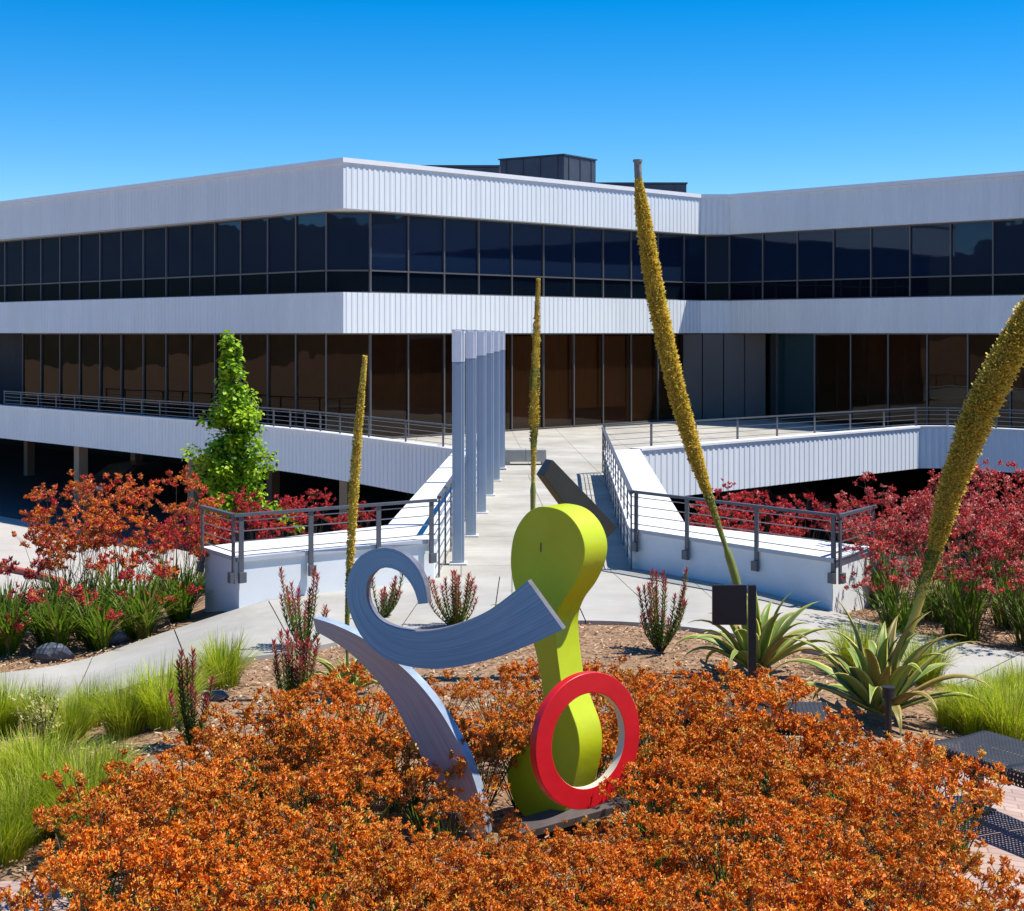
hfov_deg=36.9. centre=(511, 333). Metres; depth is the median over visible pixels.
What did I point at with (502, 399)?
light column
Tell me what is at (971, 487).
kangaroo paw
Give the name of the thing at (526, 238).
window
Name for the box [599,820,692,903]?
kangaroo paw
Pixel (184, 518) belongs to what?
kangaroo paw
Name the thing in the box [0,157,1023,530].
office building
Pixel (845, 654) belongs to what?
grass clump
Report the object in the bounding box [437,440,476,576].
railing
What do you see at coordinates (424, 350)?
window
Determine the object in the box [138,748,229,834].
kangaroo paw
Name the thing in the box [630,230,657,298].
window
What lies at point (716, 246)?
window
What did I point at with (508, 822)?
kangaroo paw
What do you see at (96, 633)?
kangaroo paw
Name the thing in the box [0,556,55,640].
kangaroo paw
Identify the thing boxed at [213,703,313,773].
kangaroo paw
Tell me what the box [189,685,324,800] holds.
kangaroo paw
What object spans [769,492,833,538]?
kangaroo paw
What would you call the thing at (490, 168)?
rooftop unit
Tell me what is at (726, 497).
kangaroo paw
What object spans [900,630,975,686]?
grass clump
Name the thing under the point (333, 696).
kangaroo paw
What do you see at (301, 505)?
kangaroo paw
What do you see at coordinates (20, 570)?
red kerb
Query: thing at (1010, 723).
grass clump
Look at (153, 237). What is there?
window
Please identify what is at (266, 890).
kangaroo paw
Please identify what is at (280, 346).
window
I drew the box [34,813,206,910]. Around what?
kangaroo paw
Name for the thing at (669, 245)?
window
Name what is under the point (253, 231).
window
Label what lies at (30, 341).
window
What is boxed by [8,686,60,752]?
yellow shrub
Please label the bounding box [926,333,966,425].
window
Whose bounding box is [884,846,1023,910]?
kangaroo paw
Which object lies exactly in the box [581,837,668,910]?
kangaroo paw
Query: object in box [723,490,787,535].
kangaroo paw
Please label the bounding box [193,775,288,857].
kangaroo paw
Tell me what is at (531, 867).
kangaroo paw
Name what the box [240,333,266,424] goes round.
window
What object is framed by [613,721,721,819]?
kangaroo paw
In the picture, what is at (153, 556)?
kangaroo paw
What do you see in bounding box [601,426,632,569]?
railing
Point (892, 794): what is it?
kangaroo paw
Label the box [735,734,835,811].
kangaroo paw
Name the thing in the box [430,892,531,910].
kangaroo paw
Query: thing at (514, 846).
kangaroo paw
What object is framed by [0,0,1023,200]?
sky
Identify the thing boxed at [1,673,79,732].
grass clump
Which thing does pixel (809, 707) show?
metal bench
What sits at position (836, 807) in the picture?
kangaroo paw
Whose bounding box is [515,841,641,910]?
kangaroo paw
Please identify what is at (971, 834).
kangaroo paw
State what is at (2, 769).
grass clump
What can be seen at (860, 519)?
kangaroo paw
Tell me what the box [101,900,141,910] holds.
kangaroo paw
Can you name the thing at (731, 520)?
kangaroo paw
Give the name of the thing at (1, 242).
window
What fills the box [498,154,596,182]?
rooftop unit
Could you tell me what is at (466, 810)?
kangaroo paw
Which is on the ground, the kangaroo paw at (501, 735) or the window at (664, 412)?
the kangaroo paw at (501, 735)
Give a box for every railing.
[3,391,451,446]
[197,498,437,583]
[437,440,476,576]
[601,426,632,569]
[603,407,916,460]
[628,490,838,583]
[837,505,877,583]
[916,407,1023,427]
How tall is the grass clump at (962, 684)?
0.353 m
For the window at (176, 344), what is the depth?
51.61 m
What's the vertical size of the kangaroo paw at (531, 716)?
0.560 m
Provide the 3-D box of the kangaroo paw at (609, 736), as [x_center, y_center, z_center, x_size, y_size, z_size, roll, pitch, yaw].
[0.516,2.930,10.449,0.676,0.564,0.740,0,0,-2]
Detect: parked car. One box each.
[70,460,186,505]
[719,482,831,526]
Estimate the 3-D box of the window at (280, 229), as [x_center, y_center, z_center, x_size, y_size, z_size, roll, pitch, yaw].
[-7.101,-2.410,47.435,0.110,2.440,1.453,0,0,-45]
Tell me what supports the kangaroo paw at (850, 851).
on the ground
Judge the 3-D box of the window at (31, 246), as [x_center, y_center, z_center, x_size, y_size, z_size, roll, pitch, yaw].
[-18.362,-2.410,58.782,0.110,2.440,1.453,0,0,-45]
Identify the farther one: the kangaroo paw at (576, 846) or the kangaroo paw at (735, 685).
the kangaroo paw at (735, 685)
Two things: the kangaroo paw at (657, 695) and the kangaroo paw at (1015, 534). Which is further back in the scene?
the kangaroo paw at (1015, 534)
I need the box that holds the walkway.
[0,567,1023,719]
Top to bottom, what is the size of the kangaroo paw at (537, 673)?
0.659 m
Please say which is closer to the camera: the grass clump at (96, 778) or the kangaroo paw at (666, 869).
the kangaroo paw at (666, 869)
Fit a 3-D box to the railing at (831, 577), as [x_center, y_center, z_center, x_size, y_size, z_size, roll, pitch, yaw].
[2.689,2.521,19.262,0.082,0.818,3.581,0,0,-38]
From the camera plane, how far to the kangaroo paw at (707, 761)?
9.80 m
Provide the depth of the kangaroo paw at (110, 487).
19.69 m
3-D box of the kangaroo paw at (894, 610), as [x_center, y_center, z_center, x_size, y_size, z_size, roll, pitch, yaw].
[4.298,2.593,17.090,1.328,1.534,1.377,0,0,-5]
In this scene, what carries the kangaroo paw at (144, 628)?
on the ground
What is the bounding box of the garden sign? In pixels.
[712,584,755,687]
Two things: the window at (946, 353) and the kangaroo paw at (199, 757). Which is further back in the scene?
the window at (946, 353)
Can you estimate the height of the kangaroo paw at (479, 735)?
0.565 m
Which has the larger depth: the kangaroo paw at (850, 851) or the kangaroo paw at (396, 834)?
the kangaroo paw at (396, 834)
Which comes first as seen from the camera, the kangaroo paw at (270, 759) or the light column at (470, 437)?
the kangaroo paw at (270, 759)
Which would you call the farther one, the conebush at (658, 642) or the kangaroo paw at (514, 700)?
the conebush at (658, 642)
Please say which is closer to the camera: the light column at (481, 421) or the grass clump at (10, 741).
the grass clump at (10, 741)
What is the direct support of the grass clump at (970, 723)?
on the ground
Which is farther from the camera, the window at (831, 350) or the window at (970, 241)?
the window at (831, 350)
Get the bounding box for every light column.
[449,330,466,564]
[465,330,478,536]
[476,330,487,513]
[486,331,495,495]
[493,331,501,480]
[500,331,506,468]
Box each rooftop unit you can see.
[423,165,500,172]
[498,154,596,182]
[596,182,687,192]
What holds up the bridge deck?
on the ground
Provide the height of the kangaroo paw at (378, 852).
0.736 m
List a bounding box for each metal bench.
[683,699,834,775]
[924,730,1023,813]
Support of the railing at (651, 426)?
on the office building
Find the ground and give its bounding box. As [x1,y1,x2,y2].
[0,516,1023,910]
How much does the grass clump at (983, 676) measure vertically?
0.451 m
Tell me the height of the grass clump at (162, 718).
0.625 m
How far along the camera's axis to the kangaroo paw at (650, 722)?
10.57 m
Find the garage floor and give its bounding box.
[0,443,1023,579]
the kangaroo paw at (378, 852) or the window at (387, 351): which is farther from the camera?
the window at (387, 351)
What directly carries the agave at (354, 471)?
on the ground
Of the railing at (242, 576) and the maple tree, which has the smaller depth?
the railing at (242, 576)
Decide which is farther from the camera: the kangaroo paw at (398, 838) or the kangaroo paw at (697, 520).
the kangaroo paw at (697, 520)
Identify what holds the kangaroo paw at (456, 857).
on the ground
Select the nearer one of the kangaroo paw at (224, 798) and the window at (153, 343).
the kangaroo paw at (224, 798)
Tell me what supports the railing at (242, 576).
attached to the abutment wall at (261, 569)
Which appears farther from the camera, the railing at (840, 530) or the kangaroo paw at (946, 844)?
the railing at (840, 530)
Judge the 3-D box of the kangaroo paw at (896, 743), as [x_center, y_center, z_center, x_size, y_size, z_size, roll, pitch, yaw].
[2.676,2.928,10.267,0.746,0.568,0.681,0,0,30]
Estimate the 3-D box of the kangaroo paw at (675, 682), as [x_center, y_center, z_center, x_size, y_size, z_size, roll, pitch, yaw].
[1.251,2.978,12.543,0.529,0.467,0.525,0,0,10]
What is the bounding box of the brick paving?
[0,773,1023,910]
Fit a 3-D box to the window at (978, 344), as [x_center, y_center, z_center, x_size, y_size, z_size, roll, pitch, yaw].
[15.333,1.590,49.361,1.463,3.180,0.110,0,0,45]
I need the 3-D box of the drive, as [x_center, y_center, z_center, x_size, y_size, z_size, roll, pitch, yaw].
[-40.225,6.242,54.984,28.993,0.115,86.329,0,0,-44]
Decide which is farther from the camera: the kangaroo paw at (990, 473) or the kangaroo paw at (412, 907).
the kangaroo paw at (990, 473)
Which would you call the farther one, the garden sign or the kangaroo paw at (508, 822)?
the garden sign
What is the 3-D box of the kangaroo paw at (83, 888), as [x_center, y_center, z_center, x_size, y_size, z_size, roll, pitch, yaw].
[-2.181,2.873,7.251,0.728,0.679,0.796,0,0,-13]
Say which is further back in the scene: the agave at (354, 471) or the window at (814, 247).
the window at (814, 247)
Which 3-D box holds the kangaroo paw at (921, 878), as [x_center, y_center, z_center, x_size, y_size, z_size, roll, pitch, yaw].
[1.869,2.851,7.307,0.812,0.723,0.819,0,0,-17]
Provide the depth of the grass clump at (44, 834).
9.74 m
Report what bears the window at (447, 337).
in the office building
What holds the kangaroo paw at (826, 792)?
on the ground
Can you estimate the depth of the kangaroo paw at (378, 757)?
9.54 m
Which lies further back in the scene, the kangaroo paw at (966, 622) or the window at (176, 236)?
the window at (176, 236)
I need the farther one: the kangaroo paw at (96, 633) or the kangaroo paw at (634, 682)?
the kangaroo paw at (96, 633)
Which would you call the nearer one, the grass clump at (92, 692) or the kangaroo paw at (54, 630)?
the grass clump at (92, 692)
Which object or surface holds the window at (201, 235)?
in the office building
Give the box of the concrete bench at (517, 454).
[505,448,545,464]
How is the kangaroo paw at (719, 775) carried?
on the ground
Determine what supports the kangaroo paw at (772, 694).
on the ground
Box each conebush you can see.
[167,646,216,747]
[269,628,320,716]
[278,564,329,647]
[371,572,404,617]
[427,570,479,625]
[636,566,688,651]
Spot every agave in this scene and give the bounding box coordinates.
[310,355,380,691]
[490,278,541,605]
[633,159,840,678]
[775,295,1023,735]
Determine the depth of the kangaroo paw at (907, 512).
21.65 m
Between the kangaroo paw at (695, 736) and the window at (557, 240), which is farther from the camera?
the window at (557, 240)
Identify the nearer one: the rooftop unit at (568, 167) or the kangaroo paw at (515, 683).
the kangaroo paw at (515, 683)
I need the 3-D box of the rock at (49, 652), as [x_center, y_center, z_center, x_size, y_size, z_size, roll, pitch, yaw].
[-5.083,3.559,17.050,0.450,0.244,0.283,0,0,-16]
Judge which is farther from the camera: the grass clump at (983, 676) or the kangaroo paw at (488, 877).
the grass clump at (983, 676)
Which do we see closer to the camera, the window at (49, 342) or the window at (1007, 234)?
the window at (1007, 234)
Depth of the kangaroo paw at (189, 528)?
19.29 m
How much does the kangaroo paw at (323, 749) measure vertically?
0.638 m
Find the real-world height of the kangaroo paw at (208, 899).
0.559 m
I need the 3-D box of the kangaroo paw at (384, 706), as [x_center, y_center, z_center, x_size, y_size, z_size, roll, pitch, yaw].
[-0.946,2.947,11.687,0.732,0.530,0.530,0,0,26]
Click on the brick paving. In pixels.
(1005, 838)
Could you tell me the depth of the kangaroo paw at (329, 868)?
8.03 m
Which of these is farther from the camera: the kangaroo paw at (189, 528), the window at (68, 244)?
the window at (68, 244)
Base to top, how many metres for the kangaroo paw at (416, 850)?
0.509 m
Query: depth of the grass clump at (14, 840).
9.39 m
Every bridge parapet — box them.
[388,451,476,559]
[603,449,684,562]
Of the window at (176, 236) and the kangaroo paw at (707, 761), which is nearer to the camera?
the kangaroo paw at (707, 761)
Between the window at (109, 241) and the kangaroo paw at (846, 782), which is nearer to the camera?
the kangaroo paw at (846, 782)
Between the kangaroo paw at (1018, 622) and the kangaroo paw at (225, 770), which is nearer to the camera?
the kangaroo paw at (225, 770)
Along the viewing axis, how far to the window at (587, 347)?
52.70 m
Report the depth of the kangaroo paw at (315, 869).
7.60 m
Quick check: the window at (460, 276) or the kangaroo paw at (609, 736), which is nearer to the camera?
the kangaroo paw at (609, 736)
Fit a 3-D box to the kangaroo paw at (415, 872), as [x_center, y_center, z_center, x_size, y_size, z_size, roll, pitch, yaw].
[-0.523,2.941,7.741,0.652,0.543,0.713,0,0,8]
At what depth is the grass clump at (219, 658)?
13.88 m
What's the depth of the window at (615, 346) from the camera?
53.75 m
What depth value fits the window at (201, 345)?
50.59 m
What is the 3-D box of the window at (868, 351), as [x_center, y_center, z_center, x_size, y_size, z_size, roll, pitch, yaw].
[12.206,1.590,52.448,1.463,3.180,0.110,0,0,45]
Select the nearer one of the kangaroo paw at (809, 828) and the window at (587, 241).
the kangaroo paw at (809, 828)
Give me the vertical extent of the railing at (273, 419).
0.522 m
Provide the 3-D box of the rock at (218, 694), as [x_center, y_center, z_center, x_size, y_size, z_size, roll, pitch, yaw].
[-2.597,3.179,13.478,0.258,0.096,0.182,0,0,12]
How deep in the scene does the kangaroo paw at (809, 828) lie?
8.67 m
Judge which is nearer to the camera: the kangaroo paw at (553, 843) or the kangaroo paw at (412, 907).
the kangaroo paw at (412, 907)
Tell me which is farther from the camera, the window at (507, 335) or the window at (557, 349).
the window at (557, 349)
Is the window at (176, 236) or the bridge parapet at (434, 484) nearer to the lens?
the bridge parapet at (434, 484)
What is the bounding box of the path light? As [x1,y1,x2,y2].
[881,685,895,743]
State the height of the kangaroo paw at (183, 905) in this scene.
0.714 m
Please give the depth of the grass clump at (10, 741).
11.80 m
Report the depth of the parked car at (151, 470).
56.03 m
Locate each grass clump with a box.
[0,669,50,737]
[0,714,117,793]
[0,722,68,774]
[0,741,38,796]
[0,752,102,847]
[0,777,63,868]
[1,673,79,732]
[12,733,155,836]
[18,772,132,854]
[30,681,100,744]
[44,670,121,729]
[58,728,152,781]
[75,666,174,738]
[102,655,234,729]
[156,656,216,698]
[175,624,267,688]
[809,617,910,666]
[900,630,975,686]
[920,683,975,729]
[926,673,1022,734]
[934,672,989,699]
[948,668,1023,740]
[957,663,1023,701]
[971,654,1023,700]
[1002,673,1023,706]
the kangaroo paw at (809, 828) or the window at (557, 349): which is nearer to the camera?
the kangaroo paw at (809, 828)
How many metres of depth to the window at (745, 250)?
56.21 m
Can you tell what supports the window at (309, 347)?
in the office building
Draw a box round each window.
[0,241,3,301]
[4,239,21,301]
[22,238,39,301]
[22,333,39,406]
[40,236,58,300]
[40,333,58,408]
[59,234,78,300]
[59,333,78,409]
[79,232,98,299]
[79,333,98,411]
[99,230,120,298]
[99,333,120,412]
[121,228,142,298]
[121,333,142,414]
[143,226,164,297]
[143,333,164,416]
[165,224,188,296]
[165,333,188,418]
[189,222,213,296]
[189,333,213,419]
[214,219,239,295]
[214,333,239,411]
[240,217,266,294]
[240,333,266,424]
[267,214,294,293]
[267,333,294,427]
[295,212,324,293]
[295,333,324,430]
[325,211,368,292]
[325,333,368,435]
[369,211,407,293]
[369,333,407,437]
[407,214,443,294]
[407,333,443,436]
[443,217,478,294]
[443,333,476,434]
[477,219,511,295]
[505,333,511,430]
[511,222,542,296]
[511,333,542,430]
[542,224,573,297]
[542,333,573,428]
[572,333,602,426]
[573,226,602,297]
[602,228,630,298]
[602,333,630,424]
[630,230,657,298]
[630,333,657,422]
[657,232,683,299]
[657,333,683,420]
[683,234,705,300]
[705,235,728,300]
[729,233,761,300]
[762,231,796,299]
[776,333,813,423]
[797,229,832,298]
[814,333,849,424]
[833,227,869,298]
[850,333,886,426]
[870,225,908,297]
[887,333,925,426]
[909,222,949,296]
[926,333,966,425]
[950,220,991,296]
[967,333,1008,427]
[992,218,1023,295]
[1009,358,1023,428]
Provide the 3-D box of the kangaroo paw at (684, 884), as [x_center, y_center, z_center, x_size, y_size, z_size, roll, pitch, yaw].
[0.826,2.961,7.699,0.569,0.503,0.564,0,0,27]
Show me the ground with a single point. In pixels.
(630, 646)
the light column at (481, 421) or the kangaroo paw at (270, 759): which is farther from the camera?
the light column at (481, 421)
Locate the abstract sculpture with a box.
[313,459,638,840]
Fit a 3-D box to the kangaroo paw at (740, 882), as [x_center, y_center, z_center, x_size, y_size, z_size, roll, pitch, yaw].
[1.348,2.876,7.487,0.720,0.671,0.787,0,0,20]
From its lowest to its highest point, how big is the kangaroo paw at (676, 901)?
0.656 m
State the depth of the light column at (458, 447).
21.03 m
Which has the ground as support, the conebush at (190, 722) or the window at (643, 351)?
the conebush at (190, 722)
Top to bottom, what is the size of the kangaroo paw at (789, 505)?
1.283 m
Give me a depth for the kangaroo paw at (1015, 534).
17.54 m
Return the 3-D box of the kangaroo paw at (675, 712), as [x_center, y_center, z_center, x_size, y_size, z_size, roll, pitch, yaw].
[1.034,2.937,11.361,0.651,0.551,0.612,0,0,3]
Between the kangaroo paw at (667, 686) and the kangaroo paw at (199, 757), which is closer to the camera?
the kangaroo paw at (199, 757)
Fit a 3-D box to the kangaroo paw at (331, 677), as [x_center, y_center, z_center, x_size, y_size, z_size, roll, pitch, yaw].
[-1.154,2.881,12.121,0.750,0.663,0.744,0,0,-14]
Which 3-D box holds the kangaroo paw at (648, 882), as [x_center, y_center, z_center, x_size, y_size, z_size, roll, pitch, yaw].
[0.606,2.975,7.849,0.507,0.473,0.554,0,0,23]
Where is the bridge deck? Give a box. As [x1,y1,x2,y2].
[435,475,629,579]
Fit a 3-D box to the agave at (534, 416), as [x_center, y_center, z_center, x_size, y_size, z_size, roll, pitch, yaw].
[0.194,1.288,16.078,0.761,3.739,0.826,0,0,-28]
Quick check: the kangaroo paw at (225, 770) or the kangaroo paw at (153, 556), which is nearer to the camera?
the kangaroo paw at (225, 770)
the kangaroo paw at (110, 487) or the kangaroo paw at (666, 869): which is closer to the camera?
the kangaroo paw at (666, 869)
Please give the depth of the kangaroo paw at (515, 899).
7.37 m
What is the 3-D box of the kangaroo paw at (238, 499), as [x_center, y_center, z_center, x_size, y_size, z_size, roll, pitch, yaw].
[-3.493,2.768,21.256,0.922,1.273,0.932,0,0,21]
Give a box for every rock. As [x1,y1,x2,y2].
[33,642,74,662]
[109,628,128,646]
[201,690,228,701]
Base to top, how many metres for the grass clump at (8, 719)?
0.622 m
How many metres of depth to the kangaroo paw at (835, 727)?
10.49 m
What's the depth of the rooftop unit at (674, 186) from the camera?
62.00 m
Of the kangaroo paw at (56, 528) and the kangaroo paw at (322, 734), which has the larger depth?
the kangaroo paw at (56, 528)
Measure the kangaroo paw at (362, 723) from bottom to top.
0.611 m
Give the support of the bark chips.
on the ground
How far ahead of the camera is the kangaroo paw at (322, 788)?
9.11 m
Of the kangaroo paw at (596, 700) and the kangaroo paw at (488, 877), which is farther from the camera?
the kangaroo paw at (596, 700)
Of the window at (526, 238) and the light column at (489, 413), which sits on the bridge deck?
the light column at (489, 413)
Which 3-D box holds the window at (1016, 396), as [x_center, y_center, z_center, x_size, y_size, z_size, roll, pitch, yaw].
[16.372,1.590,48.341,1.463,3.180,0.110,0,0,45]
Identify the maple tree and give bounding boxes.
[180,329,304,542]
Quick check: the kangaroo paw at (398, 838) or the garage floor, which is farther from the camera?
the garage floor
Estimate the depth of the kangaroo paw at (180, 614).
18.62 m
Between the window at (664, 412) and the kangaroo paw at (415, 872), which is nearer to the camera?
the kangaroo paw at (415, 872)
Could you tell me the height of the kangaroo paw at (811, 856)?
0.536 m
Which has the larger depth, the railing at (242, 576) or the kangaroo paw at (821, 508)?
the kangaroo paw at (821, 508)
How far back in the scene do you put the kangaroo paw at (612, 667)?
12.85 m
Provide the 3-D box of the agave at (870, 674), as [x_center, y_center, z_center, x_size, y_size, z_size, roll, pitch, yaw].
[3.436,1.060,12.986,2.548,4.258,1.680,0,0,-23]
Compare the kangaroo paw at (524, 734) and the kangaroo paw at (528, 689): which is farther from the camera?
the kangaroo paw at (528, 689)
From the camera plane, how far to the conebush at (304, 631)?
15.44 m
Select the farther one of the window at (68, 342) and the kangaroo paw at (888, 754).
the window at (68, 342)
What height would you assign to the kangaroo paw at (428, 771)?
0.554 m
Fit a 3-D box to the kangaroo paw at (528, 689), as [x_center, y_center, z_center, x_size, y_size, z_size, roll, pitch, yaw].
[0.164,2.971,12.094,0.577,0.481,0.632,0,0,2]
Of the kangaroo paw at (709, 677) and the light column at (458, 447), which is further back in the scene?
the light column at (458, 447)
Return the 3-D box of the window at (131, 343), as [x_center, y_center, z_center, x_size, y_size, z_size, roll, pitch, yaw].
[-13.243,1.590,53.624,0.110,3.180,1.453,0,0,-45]
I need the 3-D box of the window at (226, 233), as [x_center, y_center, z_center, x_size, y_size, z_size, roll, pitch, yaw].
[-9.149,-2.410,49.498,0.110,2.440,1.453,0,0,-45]
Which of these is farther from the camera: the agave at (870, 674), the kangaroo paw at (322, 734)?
the agave at (870, 674)
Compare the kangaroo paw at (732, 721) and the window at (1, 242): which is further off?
the window at (1, 242)
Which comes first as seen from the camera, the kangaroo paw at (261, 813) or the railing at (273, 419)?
the kangaroo paw at (261, 813)
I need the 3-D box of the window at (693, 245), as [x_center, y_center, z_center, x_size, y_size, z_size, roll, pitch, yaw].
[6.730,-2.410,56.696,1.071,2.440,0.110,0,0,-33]
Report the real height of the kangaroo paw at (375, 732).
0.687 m
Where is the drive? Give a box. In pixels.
[0,516,204,597]
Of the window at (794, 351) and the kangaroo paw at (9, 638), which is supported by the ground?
the kangaroo paw at (9, 638)
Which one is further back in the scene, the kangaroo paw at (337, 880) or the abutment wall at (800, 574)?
the abutment wall at (800, 574)
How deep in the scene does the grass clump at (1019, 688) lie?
13.03 m
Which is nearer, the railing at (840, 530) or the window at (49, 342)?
the railing at (840, 530)
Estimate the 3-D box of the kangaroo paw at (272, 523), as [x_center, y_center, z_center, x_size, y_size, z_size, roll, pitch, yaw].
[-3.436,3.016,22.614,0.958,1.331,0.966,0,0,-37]
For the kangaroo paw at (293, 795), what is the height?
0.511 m
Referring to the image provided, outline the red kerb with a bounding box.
[0,565,63,591]
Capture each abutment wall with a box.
[204,525,440,611]
[628,525,868,612]
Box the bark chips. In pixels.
[0,608,1023,910]
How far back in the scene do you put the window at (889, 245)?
52.01 m
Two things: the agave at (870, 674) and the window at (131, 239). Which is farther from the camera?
the window at (131, 239)
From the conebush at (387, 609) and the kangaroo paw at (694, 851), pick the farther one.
the conebush at (387, 609)
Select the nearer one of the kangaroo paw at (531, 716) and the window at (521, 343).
the kangaroo paw at (531, 716)
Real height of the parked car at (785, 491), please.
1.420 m
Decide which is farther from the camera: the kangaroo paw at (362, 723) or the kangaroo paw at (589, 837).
the kangaroo paw at (362, 723)
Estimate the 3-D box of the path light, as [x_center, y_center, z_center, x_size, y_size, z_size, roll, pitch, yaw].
[2.944,2.984,12.003,0.112,0.438,0.109,0,0,0]
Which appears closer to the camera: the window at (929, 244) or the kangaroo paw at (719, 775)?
the kangaroo paw at (719, 775)
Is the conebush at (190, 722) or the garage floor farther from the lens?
the garage floor
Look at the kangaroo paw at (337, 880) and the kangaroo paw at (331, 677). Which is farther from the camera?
the kangaroo paw at (331, 677)
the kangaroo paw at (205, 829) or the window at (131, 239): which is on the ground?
the kangaroo paw at (205, 829)
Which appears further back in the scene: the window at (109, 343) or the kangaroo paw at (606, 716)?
the window at (109, 343)
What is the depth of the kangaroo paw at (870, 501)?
22.14 m
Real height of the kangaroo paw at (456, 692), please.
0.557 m
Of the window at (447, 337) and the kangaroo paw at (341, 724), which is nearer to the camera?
the kangaroo paw at (341, 724)
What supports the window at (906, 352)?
in the office building
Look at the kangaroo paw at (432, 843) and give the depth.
8.67 m
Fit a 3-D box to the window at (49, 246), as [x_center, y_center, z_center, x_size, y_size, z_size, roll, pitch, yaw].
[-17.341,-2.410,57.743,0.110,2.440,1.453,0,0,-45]
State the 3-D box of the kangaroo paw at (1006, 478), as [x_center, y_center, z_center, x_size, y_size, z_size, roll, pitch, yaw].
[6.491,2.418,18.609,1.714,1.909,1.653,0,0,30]
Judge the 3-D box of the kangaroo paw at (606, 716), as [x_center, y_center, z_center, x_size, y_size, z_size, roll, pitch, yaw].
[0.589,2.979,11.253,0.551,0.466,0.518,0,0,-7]
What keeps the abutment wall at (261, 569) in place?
on the ground
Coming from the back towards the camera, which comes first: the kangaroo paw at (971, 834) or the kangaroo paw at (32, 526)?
the kangaroo paw at (32, 526)
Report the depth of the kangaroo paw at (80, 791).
9.19 m
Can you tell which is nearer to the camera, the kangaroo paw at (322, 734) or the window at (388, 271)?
the kangaroo paw at (322, 734)
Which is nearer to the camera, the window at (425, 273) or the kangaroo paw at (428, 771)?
the kangaroo paw at (428, 771)
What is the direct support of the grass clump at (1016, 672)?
on the ground
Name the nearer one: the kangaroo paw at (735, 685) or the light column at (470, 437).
the kangaroo paw at (735, 685)
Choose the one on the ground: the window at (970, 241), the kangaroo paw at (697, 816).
the kangaroo paw at (697, 816)
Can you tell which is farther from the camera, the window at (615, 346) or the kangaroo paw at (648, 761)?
the window at (615, 346)
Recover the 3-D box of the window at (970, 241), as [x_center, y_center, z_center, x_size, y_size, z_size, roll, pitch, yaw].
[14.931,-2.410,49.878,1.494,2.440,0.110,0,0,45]
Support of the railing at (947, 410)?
on the office building
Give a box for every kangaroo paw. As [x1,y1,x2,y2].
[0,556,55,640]
[0,556,116,648]
[0,558,80,655]
[0,849,127,910]
[11,487,108,611]
[20,824,202,910]
[23,483,127,634]
[27,469,139,640]
[31,791,180,910]
[32,748,161,876]
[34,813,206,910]
[35,569,156,650]
[61,472,169,609]
[76,764,232,881]
[81,473,189,634]
[95,555,196,640]
[98,731,261,842]
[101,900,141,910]
[103,779,283,910]
[110,889,215,910]
[120,811,275,910]
[122,549,211,622]
[122,827,272,910]
[123,899,248,910]
[128,464,233,612]
[132,523,185,590]
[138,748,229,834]
[141,513,197,588]
[162,733,253,802]
[162,775,295,891]
[164,497,230,594]
[184,511,237,592]
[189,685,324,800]
[190,872,365,910]
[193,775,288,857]
[195,856,350,910]
[197,833,335,910]
[198,739,302,834]
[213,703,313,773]
[223,486,288,539]
[239,709,357,808]
[246,494,307,541]
[255,770,358,842]
[257,752,402,872]
[263,798,363,901]
[271,675,364,753]
[272,806,415,910]
[274,487,335,536]
[277,806,402,908]
[278,724,400,828]
[288,694,385,777]
[295,708,415,803]
[315,660,390,735]
[315,847,411,910]
[321,868,439,910]
[323,745,439,842]
[327,500,375,530]
[336,712,468,816]
[346,689,404,754]
[347,859,475,910]
[359,817,436,859]
[359,836,441,910]
[364,831,475,907]
[373,750,465,837]
[385,895,415,910]
[397,667,476,716]
[400,710,482,777]
[404,841,523,910]
[408,861,551,910]
[409,832,487,903]
[414,781,489,851]
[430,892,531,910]
[434,710,530,817]
[447,846,586,910]
[453,714,502,774]
[459,662,540,727]
[461,832,531,901]
[467,886,601,910]
[469,803,524,859]
[473,724,532,808]
[475,693,538,756]
[480,696,542,758]
[488,851,557,905]
[496,657,600,714]
[496,680,542,729]
[496,819,585,904]
[504,831,558,874]
[508,895,596,910]
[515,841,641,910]
[526,827,638,909]
[542,814,652,903]
[545,874,665,910]
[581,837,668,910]
[586,855,669,910]
[590,676,639,730]
[592,700,618,772]
[593,655,652,711]
[594,728,616,781]
[598,750,727,859]
[599,666,681,741]
[599,688,722,789]
[599,697,709,804]
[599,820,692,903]
[605,737,705,836]
[608,789,715,879]
[609,685,687,764]
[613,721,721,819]
[622,871,746,910]
[630,669,692,713]
[633,849,714,899]
[635,661,722,753]
[643,869,777,910]
[646,786,818,910]
[647,699,778,792]
[651,822,738,905]
[661,827,824,910]
[663,775,807,886]
[664,725,791,838]
[665,705,784,815]
[668,658,819,794]
[675,671,767,753]
[683,495,738,530]
[689,478,760,531]
[691,744,834,858]
[692,508,751,530]
[707,852,856,910]
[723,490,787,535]
[724,667,817,751]
[732,683,854,791]
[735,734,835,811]
[744,499,804,537]
[753,786,875,892]
[756,840,886,910]
[764,876,933,910]
[766,760,841,842]
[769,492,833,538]
[772,769,889,872]
[782,710,883,798]
[786,820,968,910]
[794,731,892,819]
[815,493,887,543]
[833,762,937,847]
[834,797,988,910]
[835,471,932,607]
[837,495,905,578]
[840,495,956,632]
[841,854,1017,910]
[843,764,965,873]
[864,742,967,827]
[866,736,1012,852]
[867,730,960,808]
[875,494,1000,622]
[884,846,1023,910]
[885,814,983,903]
[889,481,1023,641]
[901,464,1023,607]
[901,505,955,579]
[946,458,1023,594]
[946,491,1023,629]
[963,504,1023,648]
[980,460,1023,574]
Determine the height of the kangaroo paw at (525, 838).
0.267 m
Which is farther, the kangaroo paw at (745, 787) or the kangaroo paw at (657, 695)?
the kangaroo paw at (657, 695)
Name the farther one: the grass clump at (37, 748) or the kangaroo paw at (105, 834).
the grass clump at (37, 748)
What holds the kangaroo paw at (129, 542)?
on the ground
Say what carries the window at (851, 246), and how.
in the office building

